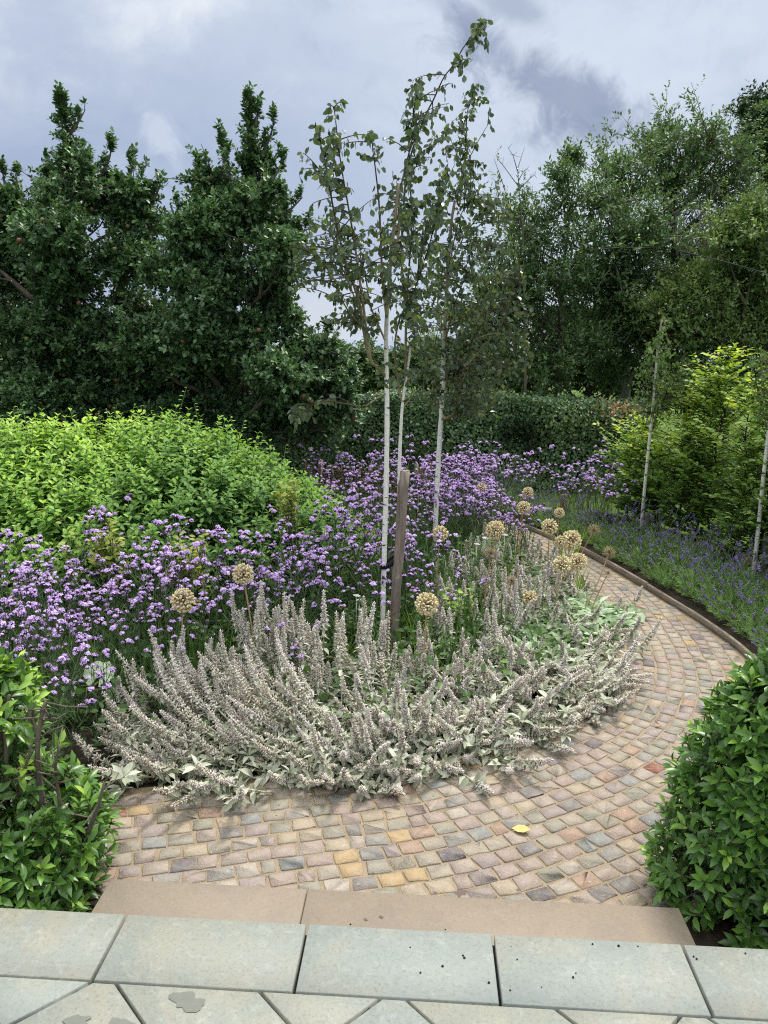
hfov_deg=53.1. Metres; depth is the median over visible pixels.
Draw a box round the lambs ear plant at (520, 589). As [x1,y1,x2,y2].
[482,565,546,613]
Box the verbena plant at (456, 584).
[423,572,488,634]
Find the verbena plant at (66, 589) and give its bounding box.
[49,578,104,653]
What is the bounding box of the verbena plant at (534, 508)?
[507,496,545,559]
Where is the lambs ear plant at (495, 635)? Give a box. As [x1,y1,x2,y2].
[470,610,526,686]
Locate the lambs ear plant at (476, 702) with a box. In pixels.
[407,651,522,728]
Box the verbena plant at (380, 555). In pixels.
[356,529,407,594]
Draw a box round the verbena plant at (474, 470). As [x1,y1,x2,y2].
[462,460,512,514]
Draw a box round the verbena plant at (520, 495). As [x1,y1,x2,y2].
[491,465,530,536]
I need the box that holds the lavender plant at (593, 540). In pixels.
[564,511,618,544]
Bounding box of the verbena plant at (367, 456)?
[365,455,402,508]
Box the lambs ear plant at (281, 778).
[195,722,337,804]
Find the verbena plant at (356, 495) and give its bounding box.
[355,487,393,524]
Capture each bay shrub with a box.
[0,645,125,911]
[637,647,767,948]
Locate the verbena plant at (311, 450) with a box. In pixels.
[291,444,322,490]
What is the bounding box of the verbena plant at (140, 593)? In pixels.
[130,584,164,676]
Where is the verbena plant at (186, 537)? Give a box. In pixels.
[164,528,202,633]
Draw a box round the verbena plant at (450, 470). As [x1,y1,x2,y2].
[426,451,481,488]
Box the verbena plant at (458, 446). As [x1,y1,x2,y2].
[423,433,472,519]
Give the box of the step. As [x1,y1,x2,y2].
[91,879,695,949]
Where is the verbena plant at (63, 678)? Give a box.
[38,662,101,760]
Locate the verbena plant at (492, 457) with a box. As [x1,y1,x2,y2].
[472,449,521,510]
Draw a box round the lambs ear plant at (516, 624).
[455,590,523,663]
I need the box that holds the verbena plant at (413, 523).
[406,500,432,559]
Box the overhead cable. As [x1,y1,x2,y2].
[676,250,767,273]
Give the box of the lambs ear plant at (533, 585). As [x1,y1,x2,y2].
[524,574,596,599]
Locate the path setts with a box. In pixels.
[22,515,743,907]
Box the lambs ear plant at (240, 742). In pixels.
[129,654,342,784]
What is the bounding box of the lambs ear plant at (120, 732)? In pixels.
[101,664,242,779]
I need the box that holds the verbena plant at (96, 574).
[73,561,116,631]
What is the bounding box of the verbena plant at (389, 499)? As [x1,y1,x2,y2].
[367,465,396,526]
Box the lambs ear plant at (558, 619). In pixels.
[529,609,603,643]
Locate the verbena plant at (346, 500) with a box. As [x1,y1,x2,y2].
[321,495,369,588]
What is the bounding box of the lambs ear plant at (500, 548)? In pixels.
[476,533,531,576]
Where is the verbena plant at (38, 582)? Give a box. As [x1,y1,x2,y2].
[3,566,91,651]
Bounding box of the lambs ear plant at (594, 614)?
[539,589,614,627]
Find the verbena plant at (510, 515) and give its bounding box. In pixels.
[479,501,541,562]
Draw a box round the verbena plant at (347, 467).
[320,447,373,509]
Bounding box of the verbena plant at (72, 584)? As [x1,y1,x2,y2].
[16,556,104,650]
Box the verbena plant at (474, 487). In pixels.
[458,475,504,546]
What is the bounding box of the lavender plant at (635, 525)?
[595,501,655,536]
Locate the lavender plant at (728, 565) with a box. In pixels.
[726,550,767,599]
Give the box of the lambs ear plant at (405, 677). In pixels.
[348,616,421,716]
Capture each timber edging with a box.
[488,511,555,540]
[569,544,648,588]
[646,584,751,659]
[691,874,746,916]
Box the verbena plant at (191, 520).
[179,516,249,627]
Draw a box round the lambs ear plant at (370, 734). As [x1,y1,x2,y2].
[309,688,435,768]
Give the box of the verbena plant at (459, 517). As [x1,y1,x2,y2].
[447,493,487,539]
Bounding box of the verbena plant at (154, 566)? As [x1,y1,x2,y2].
[131,543,175,662]
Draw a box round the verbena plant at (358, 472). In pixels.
[339,460,377,509]
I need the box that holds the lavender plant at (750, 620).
[698,580,767,637]
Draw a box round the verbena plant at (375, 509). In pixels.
[364,496,416,563]
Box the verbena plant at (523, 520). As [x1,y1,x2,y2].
[479,502,531,548]
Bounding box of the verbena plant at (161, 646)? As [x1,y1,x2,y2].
[143,644,185,716]
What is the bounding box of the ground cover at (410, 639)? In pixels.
[0,472,575,768]
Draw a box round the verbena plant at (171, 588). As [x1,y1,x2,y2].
[160,557,203,628]
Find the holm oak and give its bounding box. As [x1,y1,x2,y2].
[722,79,767,295]
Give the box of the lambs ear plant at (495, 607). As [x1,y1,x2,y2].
[436,577,499,639]
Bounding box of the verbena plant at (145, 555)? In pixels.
[132,520,187,617]
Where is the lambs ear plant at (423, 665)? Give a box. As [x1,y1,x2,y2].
[391,637,470,701]
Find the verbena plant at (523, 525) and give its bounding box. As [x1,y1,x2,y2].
[503,513,535,558]
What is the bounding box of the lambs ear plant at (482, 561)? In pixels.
[457,549,504,594]
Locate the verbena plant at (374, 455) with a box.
[357,451,396,521]
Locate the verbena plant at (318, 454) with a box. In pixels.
[297,441,327,493]
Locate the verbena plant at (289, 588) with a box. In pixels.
[286,548,334,647]
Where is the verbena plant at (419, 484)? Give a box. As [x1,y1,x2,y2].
[389,461,450,525]
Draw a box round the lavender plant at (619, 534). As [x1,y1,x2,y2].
[576,501,645,543]
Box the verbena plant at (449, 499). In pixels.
[428,473,460,546]
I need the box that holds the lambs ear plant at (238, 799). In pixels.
[140,719,281,812]
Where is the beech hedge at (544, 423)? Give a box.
[9,386,665,493]
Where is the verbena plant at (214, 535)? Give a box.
[197,520,253,646]
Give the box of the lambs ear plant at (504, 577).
[458,563,519,616]
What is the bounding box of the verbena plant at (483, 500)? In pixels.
[458,486,492,535]
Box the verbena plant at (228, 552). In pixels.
[208,531,271,632]
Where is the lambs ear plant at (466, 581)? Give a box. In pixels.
[404,573,478,606]
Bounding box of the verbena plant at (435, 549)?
[388,525,447,600]
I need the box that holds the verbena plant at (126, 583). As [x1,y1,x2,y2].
[104,561,171,663]
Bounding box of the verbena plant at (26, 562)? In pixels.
[1,560,79,675]
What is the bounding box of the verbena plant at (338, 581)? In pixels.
[297,536,386,662]
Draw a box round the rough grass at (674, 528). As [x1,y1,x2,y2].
[568,499,765,601]
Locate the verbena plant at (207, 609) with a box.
[203,588,256,656]
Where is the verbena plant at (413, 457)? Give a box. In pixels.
[391,451,435,508]
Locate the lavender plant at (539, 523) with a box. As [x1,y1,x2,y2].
[527,500,564,526]
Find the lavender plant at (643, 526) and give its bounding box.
[611,500,678,541]
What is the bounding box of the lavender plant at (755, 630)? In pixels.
[751,628,767,651]
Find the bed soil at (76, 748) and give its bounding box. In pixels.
[5,495,589,795]
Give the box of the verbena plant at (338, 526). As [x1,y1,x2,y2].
[303,524,341,613]
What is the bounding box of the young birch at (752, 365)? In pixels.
[740,347,767,573]
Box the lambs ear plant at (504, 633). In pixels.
[491,625,571,664]
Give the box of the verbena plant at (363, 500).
[335,481,379,530]
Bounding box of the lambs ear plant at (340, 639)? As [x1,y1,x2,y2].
[290,596,390,714]
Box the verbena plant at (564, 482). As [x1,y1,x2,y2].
[553,474,588,511]
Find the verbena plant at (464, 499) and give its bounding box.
[457,476,484,538]
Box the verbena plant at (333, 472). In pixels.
[318,463,351,497]
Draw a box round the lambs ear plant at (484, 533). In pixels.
[457,521,527,565]
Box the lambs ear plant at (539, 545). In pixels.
[501,531,555,569]
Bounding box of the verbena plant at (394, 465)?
[380,458,411,521]
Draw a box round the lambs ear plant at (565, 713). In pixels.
[456,693,599,754]
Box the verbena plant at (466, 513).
[444,482,479,548]
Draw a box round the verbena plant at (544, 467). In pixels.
[532,444,567,505]
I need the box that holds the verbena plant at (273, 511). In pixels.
[250,499,309,606]
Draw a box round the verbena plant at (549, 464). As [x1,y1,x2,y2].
[548,463,593,517]
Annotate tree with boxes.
[0,79,185,487]
[96,81,376,462]
[287,99,424,623]
[337,326,451,393]
[379,18,492,487]
[392,292,716,426]
[409,83,534,562]
[432,136,653,397]
[550,119,707,418]
[601,74,767,455]
[613,166,767,475]
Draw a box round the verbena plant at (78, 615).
[41,609,90,715]
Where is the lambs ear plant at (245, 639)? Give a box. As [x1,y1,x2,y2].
[229,589,290,686]
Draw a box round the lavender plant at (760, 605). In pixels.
[719,562,767,620]
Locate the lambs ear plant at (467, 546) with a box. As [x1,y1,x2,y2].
[453,532,510,574]
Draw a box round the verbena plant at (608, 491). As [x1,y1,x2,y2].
[587,473,627,529]
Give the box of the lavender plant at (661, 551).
[637,527,720,569]
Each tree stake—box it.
[388,470,409,648]
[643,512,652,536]
[760,536,767,580]
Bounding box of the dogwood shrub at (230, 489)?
[0,390,381,629]
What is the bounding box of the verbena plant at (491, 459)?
[467,451,495,515]
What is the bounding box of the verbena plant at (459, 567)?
[452,549,492,596]
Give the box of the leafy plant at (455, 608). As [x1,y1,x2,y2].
[438,585,478,635]
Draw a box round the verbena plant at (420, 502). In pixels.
[408,475,433,523]
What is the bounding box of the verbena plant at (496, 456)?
[484,455,518,489]
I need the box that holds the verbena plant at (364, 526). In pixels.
[333,508,379,604]
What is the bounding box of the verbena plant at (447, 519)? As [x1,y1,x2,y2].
[427,511,452,551]
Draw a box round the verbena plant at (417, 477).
[392,462,426,533]
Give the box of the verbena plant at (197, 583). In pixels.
[148,546,200,653]
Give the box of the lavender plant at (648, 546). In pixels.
[609,509,694,559]
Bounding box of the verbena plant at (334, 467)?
[324,452,361,495]
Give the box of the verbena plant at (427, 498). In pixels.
[408,482,454,547]
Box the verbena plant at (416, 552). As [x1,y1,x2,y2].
[378,541,425,632]
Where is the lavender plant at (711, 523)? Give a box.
[654,517,719,556]
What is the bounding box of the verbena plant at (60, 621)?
[8,609,90,734]
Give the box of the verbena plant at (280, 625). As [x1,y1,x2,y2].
[264,622,302,692]
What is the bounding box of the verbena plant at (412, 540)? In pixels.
[380,524,433,624]
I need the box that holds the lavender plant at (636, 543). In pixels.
[601,508,674,553]
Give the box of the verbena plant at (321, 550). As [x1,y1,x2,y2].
[290,545,331,629]
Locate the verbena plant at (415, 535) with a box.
[393,522,457,619]
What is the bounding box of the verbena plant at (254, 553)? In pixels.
[220,548,284,658]
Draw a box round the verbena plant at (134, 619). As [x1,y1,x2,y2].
[105,596,180,688]
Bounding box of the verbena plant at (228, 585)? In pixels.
[226,568,287,647]
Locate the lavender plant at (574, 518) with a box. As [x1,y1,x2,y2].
[547,486,617,529]
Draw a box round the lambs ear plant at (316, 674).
[274,607,334,717]
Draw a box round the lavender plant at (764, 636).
[721,599,767,650]
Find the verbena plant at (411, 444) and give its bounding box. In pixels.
[394,443,414,497]
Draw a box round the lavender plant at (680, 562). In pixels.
[639,521,722,574]
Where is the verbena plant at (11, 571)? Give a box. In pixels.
[3,549,57,645]
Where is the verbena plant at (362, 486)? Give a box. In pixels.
[348,481,377,540]
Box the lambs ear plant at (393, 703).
[329,642,451,753]
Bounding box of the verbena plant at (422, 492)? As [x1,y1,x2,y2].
[411,475,463,528]
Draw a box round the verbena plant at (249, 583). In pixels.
[243,564,289,645]
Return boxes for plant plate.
[539,508,552,517]
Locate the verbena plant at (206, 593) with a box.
[198,576,235,645]
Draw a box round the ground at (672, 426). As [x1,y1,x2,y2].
[0,351,767,550]
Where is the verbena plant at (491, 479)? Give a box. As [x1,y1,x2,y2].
[466,477,510,540]
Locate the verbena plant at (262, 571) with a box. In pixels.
[221,528,312,632]
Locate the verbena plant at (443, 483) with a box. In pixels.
[426,479,466,540]
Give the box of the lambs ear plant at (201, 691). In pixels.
[158,638,311,767]
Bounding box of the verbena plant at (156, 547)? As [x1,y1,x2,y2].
[112,532,171,613]
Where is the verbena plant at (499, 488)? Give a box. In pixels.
[486,470,507,515]
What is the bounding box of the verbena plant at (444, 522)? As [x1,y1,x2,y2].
[431,490,465,551]
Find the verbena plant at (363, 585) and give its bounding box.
[341,566,390,638]
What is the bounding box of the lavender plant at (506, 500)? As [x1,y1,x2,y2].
[496,481,536,512]
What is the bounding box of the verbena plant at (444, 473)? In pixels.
[424,462,461,500]
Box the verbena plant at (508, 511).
[495,496,518,534]
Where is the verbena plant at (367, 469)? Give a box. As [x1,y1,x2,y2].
[365,467,393,509]
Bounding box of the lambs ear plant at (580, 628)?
[542,611,619,655]
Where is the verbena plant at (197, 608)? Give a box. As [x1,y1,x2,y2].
[172,592,214,676]
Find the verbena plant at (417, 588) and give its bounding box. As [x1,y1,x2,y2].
[410,569,433,633]
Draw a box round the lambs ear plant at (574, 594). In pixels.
[536,574,608,613]
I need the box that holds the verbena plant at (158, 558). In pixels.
[149,550,188,627]
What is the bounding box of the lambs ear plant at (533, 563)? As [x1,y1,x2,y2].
[512,547,575,581]
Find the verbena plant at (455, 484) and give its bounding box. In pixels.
[443,460,463,526]
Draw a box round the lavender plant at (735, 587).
[733,585,767,625]
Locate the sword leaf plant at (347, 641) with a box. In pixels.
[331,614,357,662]
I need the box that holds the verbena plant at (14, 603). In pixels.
[0,598,35,651]
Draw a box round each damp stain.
[62,1014,90,1023]
[109,1018,134,1023]
[168,991,204,1011]
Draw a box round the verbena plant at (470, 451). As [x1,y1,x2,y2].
[456,449,495,519]
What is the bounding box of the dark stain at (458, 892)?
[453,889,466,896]
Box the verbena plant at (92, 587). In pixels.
[85,575,151,653]
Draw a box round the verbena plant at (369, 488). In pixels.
[359,471,383,538]
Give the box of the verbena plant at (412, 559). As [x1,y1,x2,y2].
[371,541,416,607]
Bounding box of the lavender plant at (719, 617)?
[687,567,765,622]
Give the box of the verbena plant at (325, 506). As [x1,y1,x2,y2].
[281,495,331,608]
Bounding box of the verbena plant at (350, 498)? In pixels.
[320,490,375,619]
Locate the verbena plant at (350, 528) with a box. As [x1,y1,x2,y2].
[337,525,381,576]
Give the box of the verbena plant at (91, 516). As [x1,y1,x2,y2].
[53,505,106,636]
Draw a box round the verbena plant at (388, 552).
[372,511,414,601]
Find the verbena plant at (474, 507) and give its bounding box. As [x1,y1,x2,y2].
[459,479,489,536]
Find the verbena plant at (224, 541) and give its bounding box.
[205,527,255,629]
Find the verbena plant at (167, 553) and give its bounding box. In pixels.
[107,533,176,654]
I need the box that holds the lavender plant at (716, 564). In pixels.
[683,520,767,578]
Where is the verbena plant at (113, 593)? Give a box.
[107,573,169,677]
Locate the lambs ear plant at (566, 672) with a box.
[517,652,640,692]
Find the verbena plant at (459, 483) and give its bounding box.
[450,471,481,546]
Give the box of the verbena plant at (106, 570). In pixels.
[64,552,118,647]
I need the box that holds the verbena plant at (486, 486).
[475,472,505,533]
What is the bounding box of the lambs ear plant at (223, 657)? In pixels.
[152,625,245,713]
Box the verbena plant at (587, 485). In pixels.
[577,456,607,513]
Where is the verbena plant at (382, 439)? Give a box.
[369,430,413,493]
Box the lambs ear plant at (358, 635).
[330,611,391,699]
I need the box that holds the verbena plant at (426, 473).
[411,470,448,531]
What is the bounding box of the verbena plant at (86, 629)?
[56,623,104,705]
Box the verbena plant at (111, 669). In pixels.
[61,617,116,723]
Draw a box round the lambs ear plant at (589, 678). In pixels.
[511,662,638,722]
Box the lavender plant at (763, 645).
[732,608,767,652]
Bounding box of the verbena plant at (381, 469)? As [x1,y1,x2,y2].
[380,460,428,513]
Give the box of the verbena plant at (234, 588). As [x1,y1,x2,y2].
[187,561,253,649]
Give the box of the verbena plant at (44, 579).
[20,566,79,663]
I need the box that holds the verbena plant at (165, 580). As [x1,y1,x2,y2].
[151,519,217,646]
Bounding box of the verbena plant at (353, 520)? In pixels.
[323,511,360,539]
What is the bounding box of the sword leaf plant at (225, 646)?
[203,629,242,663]
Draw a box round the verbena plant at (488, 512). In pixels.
[466,489,507,532]
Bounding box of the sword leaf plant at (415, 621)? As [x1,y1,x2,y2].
[401,606,432,640]
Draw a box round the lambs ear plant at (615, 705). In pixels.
[512,674,628,733]
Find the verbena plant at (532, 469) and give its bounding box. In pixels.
[500,452,549,507]
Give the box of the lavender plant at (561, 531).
[545,511,600,535]
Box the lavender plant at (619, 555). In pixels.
[593,527,651,561]
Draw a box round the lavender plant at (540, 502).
[521,481,578,511]
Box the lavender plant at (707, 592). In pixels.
[682,557,761,608]
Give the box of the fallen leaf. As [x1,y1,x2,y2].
[512,825,529,831]
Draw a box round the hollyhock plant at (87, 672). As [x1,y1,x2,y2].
[60,661,117,712]
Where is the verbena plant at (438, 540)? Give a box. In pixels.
[392,524,458,617]
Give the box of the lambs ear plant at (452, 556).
[424,551,487,593]
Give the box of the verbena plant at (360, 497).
[346,478,368,514]
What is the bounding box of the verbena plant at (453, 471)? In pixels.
[443,465,478,532]
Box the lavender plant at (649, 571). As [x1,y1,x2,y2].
[619,536,688,580]
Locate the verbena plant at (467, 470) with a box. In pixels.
[450,465,493,501]
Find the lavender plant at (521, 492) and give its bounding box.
[497,476,548,506]
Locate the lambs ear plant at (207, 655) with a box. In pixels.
[148,637,228,726]
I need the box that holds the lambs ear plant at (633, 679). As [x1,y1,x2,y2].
[556,647,652,696]
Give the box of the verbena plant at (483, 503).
[448,484,493,549]
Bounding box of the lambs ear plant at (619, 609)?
[558,586,657,624]
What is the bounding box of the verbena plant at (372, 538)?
[340,510,389,592]
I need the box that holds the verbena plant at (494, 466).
[470,455,497,518]
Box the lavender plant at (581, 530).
[550,508,599,539]
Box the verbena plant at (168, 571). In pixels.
[116,564,184,644]
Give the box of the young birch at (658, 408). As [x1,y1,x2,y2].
[625,315,702,534]
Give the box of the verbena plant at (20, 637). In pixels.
[0,601,40,708]
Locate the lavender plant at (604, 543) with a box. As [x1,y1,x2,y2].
[572,515,638,555]
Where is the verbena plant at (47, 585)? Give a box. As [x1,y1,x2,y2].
[7,581,67,732]
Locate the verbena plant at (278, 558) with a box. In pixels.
[268,543,306,603]
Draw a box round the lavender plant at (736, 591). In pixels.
[693,552,767,608]
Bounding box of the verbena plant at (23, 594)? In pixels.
[0,564,39,627]
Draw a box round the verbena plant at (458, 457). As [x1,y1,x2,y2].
[451,446,496,526]
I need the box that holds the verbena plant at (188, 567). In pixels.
[141,544,202,647]
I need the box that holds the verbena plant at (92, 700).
[66,648,117,749]
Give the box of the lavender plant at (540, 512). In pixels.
[511,496,561,522]
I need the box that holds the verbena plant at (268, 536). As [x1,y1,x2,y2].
[248,515,306,623]
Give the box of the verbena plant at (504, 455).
[487,441,511,514]
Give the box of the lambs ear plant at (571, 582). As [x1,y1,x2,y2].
[547,553,599,597]
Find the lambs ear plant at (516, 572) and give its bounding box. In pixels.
[476,552,592,599]
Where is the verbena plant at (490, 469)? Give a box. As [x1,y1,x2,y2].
[466,459,499,486]
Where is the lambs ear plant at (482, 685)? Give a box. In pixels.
[448,668,585,738]
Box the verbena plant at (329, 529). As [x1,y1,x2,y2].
[305,508,372,611]
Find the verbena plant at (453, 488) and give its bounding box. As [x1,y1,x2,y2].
[418,484,488,552]
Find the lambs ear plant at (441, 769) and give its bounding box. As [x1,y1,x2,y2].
[352,713,494,794]
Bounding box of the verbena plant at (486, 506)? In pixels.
[466,487,497,536]
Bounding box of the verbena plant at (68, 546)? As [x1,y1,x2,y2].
[57,534,113,621]
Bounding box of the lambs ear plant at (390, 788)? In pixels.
[262,735,410,801]
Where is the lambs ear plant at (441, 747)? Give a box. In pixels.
[354,688,485,756]
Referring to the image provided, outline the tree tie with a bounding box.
[381,553,404,569]
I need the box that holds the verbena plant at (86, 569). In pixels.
[84,530,140,622]
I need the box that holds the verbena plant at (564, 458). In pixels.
[562,456,584,506]
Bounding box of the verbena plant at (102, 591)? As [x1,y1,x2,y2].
[20,579,109,699]
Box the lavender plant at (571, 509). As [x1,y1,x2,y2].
[539,489,603,525]
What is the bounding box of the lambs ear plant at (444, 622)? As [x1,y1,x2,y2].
[414,604,513,664]
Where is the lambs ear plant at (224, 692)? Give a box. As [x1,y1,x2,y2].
[204,627,328,747]
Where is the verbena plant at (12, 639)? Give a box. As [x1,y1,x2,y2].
[0,601,58,664]
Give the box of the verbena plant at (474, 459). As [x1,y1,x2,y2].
[426,456,475,531]
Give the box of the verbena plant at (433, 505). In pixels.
[407,494,457,543]
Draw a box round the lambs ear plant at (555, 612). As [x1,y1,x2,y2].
[487,579,584,638]
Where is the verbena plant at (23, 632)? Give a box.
[0,589,80,741]
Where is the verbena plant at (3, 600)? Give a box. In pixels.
[0,583,15,663]
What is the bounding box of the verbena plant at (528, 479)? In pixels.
[507,461,538,519]
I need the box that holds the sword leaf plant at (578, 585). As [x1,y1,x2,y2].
[572,564,592,590]
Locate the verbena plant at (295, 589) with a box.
[266,578,309,622]
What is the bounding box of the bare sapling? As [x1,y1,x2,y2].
[495,144,542,396]
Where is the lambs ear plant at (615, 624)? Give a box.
[571,600,641,645]
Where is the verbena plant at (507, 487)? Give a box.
[498,455,539,501]
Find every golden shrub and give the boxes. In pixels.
[56,518,134,607]
[166,532,209,632]
[270,474,303,570]
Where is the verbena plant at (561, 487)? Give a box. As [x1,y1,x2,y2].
[550,463,584,533]
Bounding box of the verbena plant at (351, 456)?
[339,452,376,513]
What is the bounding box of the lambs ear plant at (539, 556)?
[524,535,562,575]
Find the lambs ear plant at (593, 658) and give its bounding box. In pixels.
[485,625,605,695]
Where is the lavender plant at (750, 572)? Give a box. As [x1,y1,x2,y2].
[701,533,767,585]
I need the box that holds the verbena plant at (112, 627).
[78,601,139,705]
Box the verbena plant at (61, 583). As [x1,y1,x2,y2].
[52,564,92,631]
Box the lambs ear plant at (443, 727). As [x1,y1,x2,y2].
[415,682,573,753]
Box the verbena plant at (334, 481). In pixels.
[324,476,355,506]
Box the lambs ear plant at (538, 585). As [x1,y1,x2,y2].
[523,570,570,613]
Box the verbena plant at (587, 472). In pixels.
[577,459,613,518]
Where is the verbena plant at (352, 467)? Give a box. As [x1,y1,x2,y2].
[349,461,375,492]
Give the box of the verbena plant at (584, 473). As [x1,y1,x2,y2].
[568,458,594,517]
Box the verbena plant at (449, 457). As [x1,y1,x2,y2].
[435,453,462,516]
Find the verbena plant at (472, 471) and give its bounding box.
[440,468,476,533]
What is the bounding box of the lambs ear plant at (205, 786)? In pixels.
[88,712,241,807]
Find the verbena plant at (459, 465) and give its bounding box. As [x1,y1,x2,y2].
[452,462,474,528]
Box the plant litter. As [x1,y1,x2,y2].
[114,592,693,868]
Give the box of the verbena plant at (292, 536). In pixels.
[269,514,323,625]
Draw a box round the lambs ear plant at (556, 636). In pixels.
[504,608,567,649]
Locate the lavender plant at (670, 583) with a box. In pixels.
[626,543,706,589]
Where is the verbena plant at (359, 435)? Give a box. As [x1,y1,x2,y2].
[351,431,393,500]
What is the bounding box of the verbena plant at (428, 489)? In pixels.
[409,471,453,524]
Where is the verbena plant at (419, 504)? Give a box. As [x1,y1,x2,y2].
[406,488,445,561]
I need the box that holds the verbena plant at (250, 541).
[235,537,265,605]
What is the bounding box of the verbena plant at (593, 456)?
[572,437,608,508]
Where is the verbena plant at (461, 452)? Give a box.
[442,431,487,506]
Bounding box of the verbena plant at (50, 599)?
[27,577,99,677]
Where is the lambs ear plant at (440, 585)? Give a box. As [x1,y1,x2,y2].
[398,577,474,644]
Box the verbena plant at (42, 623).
[10,605,61,698]
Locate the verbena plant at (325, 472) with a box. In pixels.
[303,454,339,492]
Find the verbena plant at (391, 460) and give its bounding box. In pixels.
[389,452,427,509]
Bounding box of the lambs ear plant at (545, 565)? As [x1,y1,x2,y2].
[519,554,579,591]
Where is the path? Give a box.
[47,499,750,915]
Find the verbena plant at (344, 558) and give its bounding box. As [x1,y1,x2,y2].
[340,537,381,596]
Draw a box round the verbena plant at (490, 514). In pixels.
[476,497,501,539]
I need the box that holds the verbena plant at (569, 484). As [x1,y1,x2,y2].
[550,464,583,507]
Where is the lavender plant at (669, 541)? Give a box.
[625,505,694,549]
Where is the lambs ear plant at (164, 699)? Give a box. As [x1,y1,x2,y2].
[115,629,342,765]
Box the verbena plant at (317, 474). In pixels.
[307,465,353,501]
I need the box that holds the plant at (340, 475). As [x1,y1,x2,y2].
[305,459,407,513]
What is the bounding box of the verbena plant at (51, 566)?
[0,526,53,632]
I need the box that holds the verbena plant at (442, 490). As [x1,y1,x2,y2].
[429,479,470,543]
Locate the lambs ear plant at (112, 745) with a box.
[72,720,243,803]
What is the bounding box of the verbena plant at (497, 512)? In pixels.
[478,493,500,547]
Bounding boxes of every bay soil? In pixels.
[2,849,102,912]
[683,910,767,946]
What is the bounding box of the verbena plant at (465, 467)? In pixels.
[441,462,483,539]
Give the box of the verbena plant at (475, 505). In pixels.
[474,497,485,538]
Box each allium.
[170,588,195,635]
[232,563,254,644]
[414,592,438,689]
[432,525,448,595]
[477,483,486,539]
[483,547,497,613]
[485,520,504,586]
[505,575,515,594]
[516,487,532,550]
[517,501,530,562]
[522,590,536,604]
[541,518,557,562]
[542,552,587,608]
[552,555,571,602]
[554,508,564,536]
[554,535,565,552]
[561,530,581,570]
[576,523,600,574]
[585,545,615,608]
[591,569,612,607]
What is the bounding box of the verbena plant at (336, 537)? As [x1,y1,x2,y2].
[300,532,381,617]
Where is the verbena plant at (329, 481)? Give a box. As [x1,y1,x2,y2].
[309,465,349,496]
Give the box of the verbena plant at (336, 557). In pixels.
[303,541,343,613]
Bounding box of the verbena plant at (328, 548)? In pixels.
[273,537,332,632]
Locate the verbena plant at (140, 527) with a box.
[127,513,180,638]
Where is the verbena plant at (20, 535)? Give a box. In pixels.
[6,532,96,657]
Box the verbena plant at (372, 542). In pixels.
[354,539,379,587]
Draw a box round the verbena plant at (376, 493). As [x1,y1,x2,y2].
[330,476,383,545]
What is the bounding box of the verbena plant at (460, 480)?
[442,476,497,537]
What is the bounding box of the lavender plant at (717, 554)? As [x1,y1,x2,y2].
[670,543,735,585]
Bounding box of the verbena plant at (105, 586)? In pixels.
[66,561,160,661]
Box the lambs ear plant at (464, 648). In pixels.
[430,628,482,700]
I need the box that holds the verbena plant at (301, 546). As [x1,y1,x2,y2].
[272,527,318,612]
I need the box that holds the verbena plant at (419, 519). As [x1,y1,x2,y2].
[408,492,429,553]
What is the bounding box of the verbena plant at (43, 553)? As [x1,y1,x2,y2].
[0,544,53,641]
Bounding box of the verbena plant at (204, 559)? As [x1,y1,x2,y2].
[130,553,207,648]
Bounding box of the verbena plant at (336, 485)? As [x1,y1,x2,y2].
[323,463,346,498]
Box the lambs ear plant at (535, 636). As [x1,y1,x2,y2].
[499,616,589,664]
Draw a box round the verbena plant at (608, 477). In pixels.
[599,462,636,526]
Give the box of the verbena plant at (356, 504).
[348,493,394,594]
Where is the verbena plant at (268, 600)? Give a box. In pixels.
[247,571,320,655]
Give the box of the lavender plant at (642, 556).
[611,532,662,569]
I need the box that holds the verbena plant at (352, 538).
[336,507,409,617]
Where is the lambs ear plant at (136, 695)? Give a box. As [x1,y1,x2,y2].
[98,658,166,738]
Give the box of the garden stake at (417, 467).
[413,464,418,515]
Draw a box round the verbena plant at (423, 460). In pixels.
[409,450,442,519]
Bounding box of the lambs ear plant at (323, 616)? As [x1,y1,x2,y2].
[259,580,348,698]
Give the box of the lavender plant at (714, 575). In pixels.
[680,543,766,595]
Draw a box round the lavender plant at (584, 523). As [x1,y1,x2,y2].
[572,500,635,538]
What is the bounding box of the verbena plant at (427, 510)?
[408,488,433,526]
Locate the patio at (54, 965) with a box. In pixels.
[0,908,767,1023]
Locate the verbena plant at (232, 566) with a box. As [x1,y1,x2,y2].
[209,542,247,619]
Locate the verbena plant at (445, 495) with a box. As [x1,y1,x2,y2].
[429,488,468,552]
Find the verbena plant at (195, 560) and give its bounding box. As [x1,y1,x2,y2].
[158,557,222,658]
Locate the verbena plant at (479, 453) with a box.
[461,449,502,522]
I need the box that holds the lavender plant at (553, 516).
[534,489,576,519]
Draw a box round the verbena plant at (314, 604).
[277,569,349,657]
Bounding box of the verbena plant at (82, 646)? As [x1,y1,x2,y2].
[33,643,111,762]
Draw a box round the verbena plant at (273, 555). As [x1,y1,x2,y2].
[256,552,302,612]
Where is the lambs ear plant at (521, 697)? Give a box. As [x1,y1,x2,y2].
[421,639,543,708]
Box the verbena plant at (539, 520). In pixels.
[506,494,540,554]
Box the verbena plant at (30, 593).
[20,578,80,686]
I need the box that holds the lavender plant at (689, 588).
[648,552,735,598]
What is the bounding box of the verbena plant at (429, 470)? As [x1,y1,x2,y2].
[416,459,460,526]
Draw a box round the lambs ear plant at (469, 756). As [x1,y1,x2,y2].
[438,701,553,775]
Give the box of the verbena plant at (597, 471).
[589,465,618,522]
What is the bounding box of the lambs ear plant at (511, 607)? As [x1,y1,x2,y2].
[459,579,541,631]

